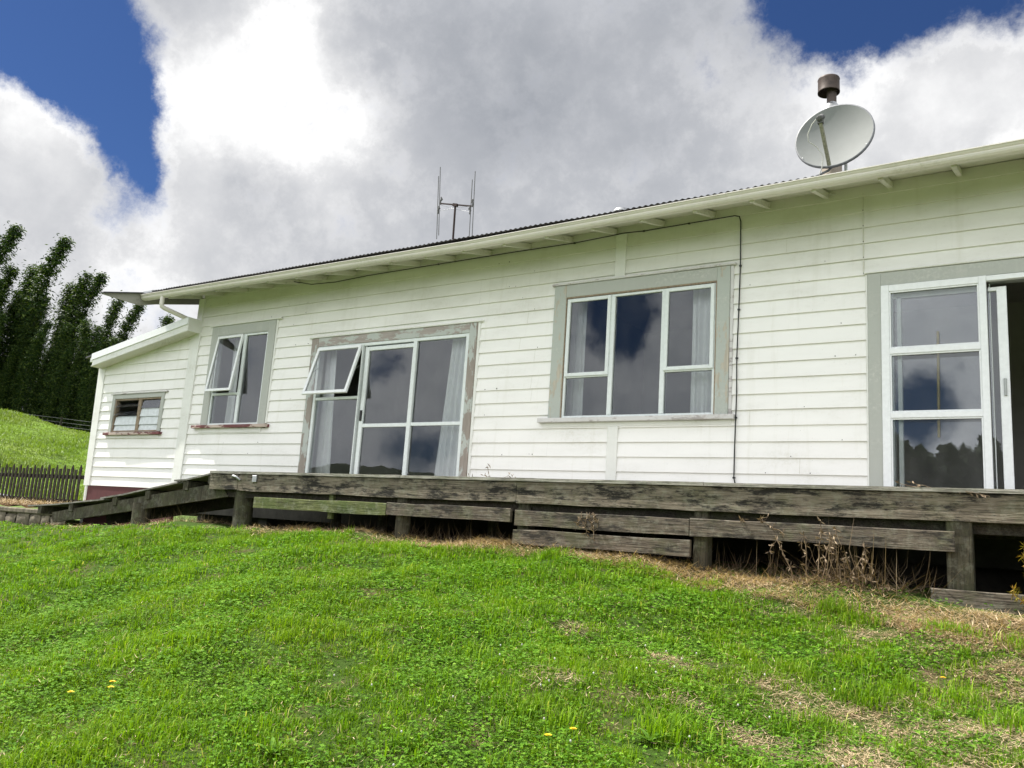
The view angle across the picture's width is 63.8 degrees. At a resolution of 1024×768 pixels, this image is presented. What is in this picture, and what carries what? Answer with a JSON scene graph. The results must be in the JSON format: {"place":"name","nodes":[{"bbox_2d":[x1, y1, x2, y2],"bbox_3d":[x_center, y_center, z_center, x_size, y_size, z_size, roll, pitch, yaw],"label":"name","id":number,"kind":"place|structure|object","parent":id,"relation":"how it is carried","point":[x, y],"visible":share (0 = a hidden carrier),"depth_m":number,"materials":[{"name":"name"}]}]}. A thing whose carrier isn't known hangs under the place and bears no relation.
{"place":"outdoors","nodes":[
{"label":"outdoors","id":0,"kind":"place"},
{"bbox_2d":[0,499,57,507],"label":"soil bank","id":1,"kind":"structure","parent":0,"point":[15,504],"depth_m":16.59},
{"bbox_2d":[0,463,84,502],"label":"paling fence","id":2,"kind":"object","parent":1,"relation":"on","point":[43,475],"visible":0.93,"depth_m":17.18,"materials":[{"name":"grey wood"}]},
{"bbox_2d":[0,408,89,500],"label":"hill","id":3,"kind":"structure","parent":0,"point":[33,448],"depth_m":23.53,"materials":[{"name":"green plant"}]},
{"bbox_2d":[0,306,4,358],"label":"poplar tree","id":4,"kind":"object","parent":3,"relation":"on","point":[2,331],"visible":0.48,"depth_m":33.22,"materials":[{"name":"green plant"}]},
{"bbox_2d":[0,279,8,312],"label":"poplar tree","id":5,"kind":"object","parent":3,"relation":"on","point":[1,285],"visible":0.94,"depth_m":33.64,"materials":[{"name":"green plant"}]},
{"bbox_2d":[0,313,9,340],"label":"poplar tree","id":6,"kind":"object","parent":3,"relation":"on","point":[3,320],"visible":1,"depth_m":32.49,"materials":[{"name":"green plant"}]},
{"bbox_2d":[0,300,18,406],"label":"bamboo","id":7,"kind":"object","parent":3,"relation":"on","point":[9,308],"visible":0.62,"depth_m":34.25,"materials":[{"name":"green plant"}]},
{"bbox_2d":[0,262,22,367],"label":"poplar tree","id":8,"kind":"object","parent":3,"relation":"on","point":[7,278],"visible":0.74,"depth_m":34.33,"materials":[{"name":"green plant"}]},
{"bbox_2d":[0,221,26,284],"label":"poplar tree","id":9,"kind":"object","parent":3,"relation":"on","point":[10,238],"visible":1,"depth_m":33.80,"materials":[{"name":"green plant"}]},
{"bbox_2d":[0,314,34,409],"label":"poplar tree","id":10,"kind":"object","parent":3,"relation":"on","point":[25,328],"visible":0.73,"depth_m":33.39,"materials":[{"name":"green plant"}]},
{"bbox_2d":[0,289,36,402],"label":"poplar tree","id":11,"kind":"object","parent":3,"relation":"on","point":[18,302],"visible":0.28,"depth_m":34.44,"materials":[{"name":"green plant"}]},
{"bbox_2d":[8,288,34,410],"bbox_3d":[-20.899,-0.931,35.075,1.697,6.632,1.903,-4,-13,37],"label":"bamboo","id":12,"kind":"object","parent":3,"relation":"on","point":[23,310],"visible":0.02,"depth_m":35.30,"materials":[{"name":"green plant"}]},
{"bbox_2d":[1,259,43,355],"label":"poplar tree","id":13,"kind":"object","parent":3,"relation":"on","point":[30,276],"visible":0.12,"depth_m":35.55,"materials":[{"name":"green plant"}]},
{"bbox_2d":[8,319,53,411],"bbox_3d":[-19.425,-0.270,33.080,1.269,4.845,0.984,9,-12,-28],"label":"poplar tree","id":14,"kind":"object","parent":3,"relation":"on","point":[44,330],"visible":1,"depth_m":33.02,"materials":[{"name":"green plant"}]},
{"bbox_2d":[6,296,55,410],"bbox_3d":[-20.485,-0.830,34.640,1.645,6.429,1.845,-2,-12,29],"label":"poplar tree","id":15,"kind":"object","parent":3,"relation":"on","point":[41,322],"visible":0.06,"depth_m":35.01,"materials":[{"name":"green plant"}]},
{"bbox_2d":[18,336,50,417],"bbox_3d":[-19.406,0.111,33.321,1.116,4.365,1.207,6,-11,-12],"label":"bamboo","id":16,"kind":"object","parent":3,"relation":"on","point":[30,400],"visible":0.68,"depth_m":33.28,"materials":[{"name":"green plant"}]},
{"bbox_2d":[0,233,75,394],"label":"poplar tree","id":17,"kind":"object","parent":3,"relation":"on","point":[53,258],"visible":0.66,"depth_m":34.32,"materials":[{"name":"green plant"}]},
{"bbox_2d":[31,340,56,414],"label":"bamboo","id":18,"kind":"object","parent":3,"relation":"on","point":[46,361],"visible":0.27,"depth_m":35.05,"materials":[{"name":"green plant"}]},
{"bbox_2d":[30,319,75,420],"bbox_3d":[-18.754,-0.185,33.611,1.028,5.187,1.194,2,-10,9],"label":"poplar tree","id":19,"kind":"object","parent":3,"relation":"on","point":[65,334],"visible":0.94,"depth_m":33.57,"materials":[{"name":"green plant"}]},
{"bbox_2d":[33,278,77,424],"bbox_3d":[-19.930,-0.984,35.777,2.068,7.480,1.912,1,-11,16],"label":"poplar tree","id":20,"kind":"object","parent":3,"relation":"on","point":[68,288],"visible":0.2,"depth_m":36.00,"materials":[{"name":"green plant"}]},
{"bbox_2d":[40,347,75,423],"bbox_3d":[-19.252,0.411,34.977,0.895,4.514,1.039,4,-10,-3],"label":"bamboo","id":21,"kind":"object","parent":3,"relation":"on","point":[66,371],"visible":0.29,"depth_m":34.89,"materials":[{"name":"green plant"}]},
{"bbox_2d":[28,414,87,429],"bbox_3d":[-18.662,1.677,30.206,11.315,1.406,0.068,9,-12,-28],"label":"wire fence","id":22,"kind":"object","parent":3,"relation":"on","point":[61,422],"visible":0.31,"depth_m":31.13,"materials":[{"name":"metal"}]},
{"bbox_2d":[40,339,78,420],"bbox_3d":[-18.482,0.238,33.454,1.114,4.255,0.864,12,-13,-37],"label":"bamboo","id":23,"kind":"object","parent":3,"relation":"on","point":[69,350],"visible":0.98,"depth_m":33.41,"materials":[{"name":"green plant"}]},
{"bbox_2d":[36,266,95,415],"bbox_3d":[-19.250,-1.304,35.364,1.581,7.974,1.835,2,-10,9],"label":"poplar tree","id":24,"kind":"object","parent":3,"relation":"on","point":[78,298],"visible":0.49,"depth_m":35.71,"materials":[{"name":"green plant"}]},
{"bbox_2d":[51,352,83,424],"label":"bamboo","id":25,"kind":"object","parent":3,"relation":"on","point":[70,379],"visible":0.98,"depth_m":33.52,"materials":[{"name":"green plant"}]},
{"bbox_2d":[58,317,95,429],"bbox_3d":[-17.831,-0.098,34.166,1.412,5.518,1.583,-3,-12,34],"label":"bamboo","id":26,"kind":"object","parent":3,"relation":"on","point":[85,331],"visible":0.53,"depth_m":34.09,"materials":[{"name":"green plant"}]},
{"bbox_2d":[63,326,92,428],"bbox_3d":[-18.923,0.194,36.044,1.573,5.688,1.454,3,-10,3],"label":"bamboo","id":27,"kind":"object","parent":3,"relation":"on","point":[70,406],"visible":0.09,"depth_m":35.83,"materials":[{"name":"green plant"}]},
{"bbox_2d":[57,269,109,401],"bbox_3d":[-19.384,-1.144,36.320,2.147,8.197,1.664,9,-11,-25],"label":"poplar tree","id":28,"kind":"object","parent":3,"relation":"on","point":[99,283],"visible":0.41,"depth_m":36.74,"materials":[{"name":"green plant"}]},
{"bbox_2d":[68,323,108,431],"bbox_3d":[-17.396,-0.052,33.829,1.493,5.204,1.332,-3,-12,34],"label":"poplar tree","id":29,"kind":"object","parent":3,"relation":"on","point":[98,333],"visible":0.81,"depth_m":33.75,"materials":[{"name":"green plant"}]},
{"bbox_2d":[84,368,98,431],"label":"bamboo","id":30,"kind":"object","parent":3,"relation":"on","point":[90,420],"visible":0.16,"depth_m":33.69,"materials":[{"name":"green plant"}]},
{"bbox_2d":[70,290,126,402],"bbox_3d":[-17.648,-0.666,35.205,1.396,7.044,1.621,0,-11,20],"label":"poplar tree","id":31,"kind":"object","parent":3,"relation":"on","point":[114,310],"visible":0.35,"depth_m":35.60,"materials":[{"name":"green plant"}]},
{"bbox_2d":[105,336,120,348],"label":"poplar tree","id":32,"kind":"object","parent":3,"relation":"on","point":[114,340],"visible":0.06,"depth_m":34.29,"materials":[{"name":"green plant"}]},
{"bbox_2d":[108,304,146,346],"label":"poplar tree","id":33,"kind":"object","parent":3,"relation":"on","point":[131,318],"visible":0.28,"depth_m":36.65,"materials":[{"name":"green plant"}]},
{"bbox_2d":[157,314,175,328],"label":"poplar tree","id":34,"kind":"object","parent":3,"relation":"on","point":[167,320],"visible":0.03,"depth_m":37.91,"materials":[{"name":"green plant"}]},
{"bbox_2d":[0,505,196,521],"bbox_3d":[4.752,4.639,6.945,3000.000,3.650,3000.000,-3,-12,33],"label":"ground","id":35,"kind":"structure","parent":0,"point":[190,517],"depth_m":284.37,"materials":[{"name":"beige soil"}]},
{"bbox_2d":[0,518,1023,767],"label":"lawn","id":36,"kind":"structure","parent":0,"point":[650,750],"depth_m":4.64,"materials":[{"name":"plant"}]},
{"bbox_2d":[0,506,64,525],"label":"retaining wall","id":37,"kind":"structure","parent":36,"relation":"on","point":[24,516],"depth_m":15.33,"materials":[{"name":"stone"}]},
{"bbox_2d":[28,473,234,524],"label":"timber ramp","id":38,"kind":"structure","parent":36,"relation":"on","point":[189,495],"depth_m":12.23,"materials":[{"name":"grey weathered timber"}]},
{"bbox_2d":[256,737,290,754],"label":"weed","id":39,"kind":"object","parent":36,"relation":"on","point":[271,743],"visible":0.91,"depth_m":3.54,"materials":[{"name":"green plant"}]},
{"bbox_2d":[433,654,456,662],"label":"weed","id":40,"kind":"object","parent":36,"relation":"on","point":[442,658],"visible":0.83,"depth_m":4.71,"materials":[{"name":"green plant"}]},
{"bbox_2d":[0,496,1023,767],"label":"straw","id":41,"kind":"object","parent":36,"relation":"on","point":[778,580],"visible":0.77,"depth_m":5.37,"materials":[{"name":"beige plant"}]},
{"bbox_2d":[931,588,1023,614],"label":"board","id":42,"kind":"object","parent":41,"relation":"on","point":[1000,602],"visible":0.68,"depth_m":6.00,"materials":[{"name":"grey wood"}]},
{"bbox_2d":[0,521,1023,767],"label":"clover","id":43,"kind":"object","parent":36,"relation":"on","point":[76,607],"depth_m":4.83,"materials":[{"name":"green plant"}]},
{"bbox_2d":[7,508,1021,601],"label":"dead weeds","id":44,"kind":"object","parent":36,"relation":"on","point":[881,577],"visible":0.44,"depth_m":6.72,"materials":[{"name":"brown plant"}]},
{"bbox_2d":[80,138,1023,594],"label":"weatherboard house","id":45,"kind":"structure","parent":36,"relation":"on","point":[858,290],"depth_m":10.91,"materials":[{"name":"white paint"}]},
{"bbox_2d":[102,390,168,437],"bbox_3d":[-7.192,0.598,15.753,1.840,0.887,0.150,-3,-12,33],"label":"window","id":46,"kind":"structure","parent":45,"relation":"in","point":[148,420],"depth_m":15.70,"materials":[{"name":"grey paint"}]},
{"bbox_2d":[224,339,241,422],"bbox_3d":[-5.005,0.049,14.762,0.230,1.750,0.088,-3,-12,33],"label":"curtain","id":47,"kind":"object","parent":45,"relation":"hanging from","point":[229,409],"visible":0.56,"depth_m":14.73,"materials":[{"name":"white fabric"}]},
{"bbox_2d":[191,317,282,432],"bbox_3d":[-4.795,-0.129,14.291,1.990,1.955,0.287,-3,-12,33],"label":"window","id":48,"kind":"structure","parent":45,"relation":"in","point":[269,327],"depth_m":14.28,"materials":[{"name":"grey paint"}]},
{"bbox_2d":[311,350,336,472],"bbox_3d":[-3.016,0.503,13.268,0.510,2.170,0.074,-3,-12,33],"label":"curtain","id":49,"kind":"object","parent":45,"relation":"hanging from","point":[322,452],"visible":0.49,"depth_m":13.25,"materials":[{"name":"white fabric"}]},
{"bbox_2d":[297,320,483,476],"bbox_3d":[-1.977,0.431,12.209,3.450,2.592,0.354,-3,-12,33],"label":"window","id":50,"kind":"structure","parent":45,"relation":"in","point":[409,337],"depth_m":12.41,"materials":[{"name":"white paint"}]},
{"bbox_2d":[434,338,465,475],"bbox_3d":[-0.851,0.394,11.860,0.520,2.170,0.078,-3,-12,33],"label":"curtain","id":51,"kind":"object","parent":45,"relation":"hanging from","point":[446,461],"visible":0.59,"depth_m":11.87,"materials":[{"name":"white fabric"}]},
{"bbox_2d":[436,167,475,239],"bbox_3d":[-1.053,-3.063,14.973,0.908,2.061,0.050,-3,-12,33],"label":"television aerial","id":52,"kind":"object","parent":45,"relation":"on","point":[454,205],"visible":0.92,"depth_m":14.95,"materials":[{"name":"grey metal"}]},
{"bbox_2d":[294,215,741,482],"bbox_3d":[-0.480,-0.217,11.441,7.372,3.350,0.242,-2,-12,31],"label":"cable","id":53,"kind":"object","parent":45,"relation":"attached to","point":[736,357],"visible":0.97,"depth_m":10.09,"materials":[{"name":"white plastic"}]},
{"bbox_2d":[566,301,587,415],"bbox_3d":[0.832,-0.252,10.937,0.301,1.750,0.073,-4,-13,36],"label":"curtain","id":54,"kind":"object","parent":45,"relation":"hanging from","point":[576,358],"visible":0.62,"depth_m":10.94,"materials":[{"name":"white fabric"}]},
{"bbox_2d":[612,207,626,211],"bbox_3d":[1.575,-2.394,11.861,0.274,0.285,0.274,-3,-12,33],"label":"roof vent","id":55,"kind":"object","parent":45,"relation":"on","point":[620,208],"visible":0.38,"depth_m":11.77,"materials":[{"name":"metal"}]},
{"bbox_2d":[537,262,736,426],"bbox_3d":[1.521,-0.425,10.234,2.595,1.921,0.195,-3,-12,33],"label":"window","id":56,"kind":"structure","parent":45,"relation":"in","point":[717,277],"depth_m":10.09,"materials":[{"name":"paint"}]},
{"bbox_2d":[690,288,711,412],"bbox_3d":[2.340,-0.331,9.938,0.360,1.750,0.081,-3,-12,33],"label":"curtain","id":57,"kind":"object","parent":45,"relation":"hanging from","point":[701,389],"visible":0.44,"depth_m":9.98,"materials":[{"name":"white fabric"}]},
{"bbox_2d":[817,74,841,174],"bbox_3d":[3.973,-3.039,10.237,0.328,1.690,0.319,-3,-12,33],"label":"flue","id":58,"kind":"object","parent":45,"relation":"on","point":[829,87],"visible":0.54,"depth_m":10.28,"materials":[{"name":"metal"}]},
{"bbox_2d":[795,104,874,194],"bbox_3d":[3.643,-2.692,9.456,0.761,1.226,0.681,6,-11,-14],"label":"satellite dish","id":59,"kind":"object","parent":45,"relation":"on","point":[831,137],"visible":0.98,"depth_m":9.51,"materials":[{"name":"grey metal"}]},
{"bbox_2d":[936,331,939,436],"bbox_3d":[4.312,-0.002,8.324,0.041,1.090,0.025,-3,-12,33],"label":"rod","id":60,"kind":"object","parent":45,"relation":"in","point":[938,386],"visible":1,"depth_m":8.31,"materials":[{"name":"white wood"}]},
{"bbox_2d":[864,255,1023,488],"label":"sliding door","id":61,"kind":"structure","parent":45,"relation":"in","point":[882,287],"depth_m":8.40,"materials":[{"name":"grey paint"}]},
{"bbox_2d":[209,471,1023,590],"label":"timber deck","id":62,"kind":"structure","parent":36,"relation":"on","point":[953,523],"depth_m":7.49,"materials":[{"name":"wood"}]},
{"bbox_2d":[466,464,515,477],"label":"dead twig","id":63,"kind":"object","parent":62,"relation":"on","point":[488,473],"visible":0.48,"depth_m":9.02,"materials":[{"name":"brown plant"}]},
{"bbox_2d":[575,512,598,540],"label":"dead vine","id":64,"kind":"object","parent":62,"relation":"hanging from","point":[586,517],"visible":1,"depth_m":7.81,"materials":[{"name":"brown plant"}]},
{"bbox_2d":[739,513,784,536],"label":"dead vine","id":65,"kind":"object","parent":62,"relation":"on","point":[761,521],"visible":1,"depth_m":6.90,"materials":[{"name":"brown plant"}]},
{"bbox_2d":[823,532,896,593],"bbox_3d":[2.706,1.431,6.421,0.555,0.530,0.132,-5,-14,41],"label":"dead vine","id":66,"kind":"object","parent":62,"relation":"attached to","point":[886,586],"visible":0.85,"depth_m":6.47,"materials":[{"name":"brown plant"}]},
{"bbox_2d":[894,480,988,499],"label":"dead twig","id":67,"kind":"object","parent":62,"relation":"on","point":[926,486],"visible":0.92,"depth_m":6.37,"materials":[{"name":"brown plant"}]},
{"bbox_2d":[627,728,670,741],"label":"weed","id":68,"kind":"object","parent":36,"relation":"on","point":[647,738],"visible":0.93,"depth_m":3.67,"materials":[{"name":"green plant"}]},
{"bbox_2d":[767,516,875,587],"bbox_3d":[2.464,1.373,6.588,0.883,0.630,0.152,-4,-13,37],"label":"dead vine","id":69,"kind":"object","parent":36,"relation":"on","point":[834,542],"visible":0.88,"depth_m":6.56,"materials":[{"name":"brown plant"}]},
{"bbox_2d":[1007,546,1023,609],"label":"shrub","id":70,"kind":"object","parent":36,"relation":"on","point":[1016,595],"visible":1,"depth_m":5.75,"materials":[{"name":"green plant"}]},
{"bbox_2d":[0,0,1023,495],"label":"sky","id":71,"kind":"structure","parent":0,"point":[175,142],"materials":[{"name":"white"}]}
]}

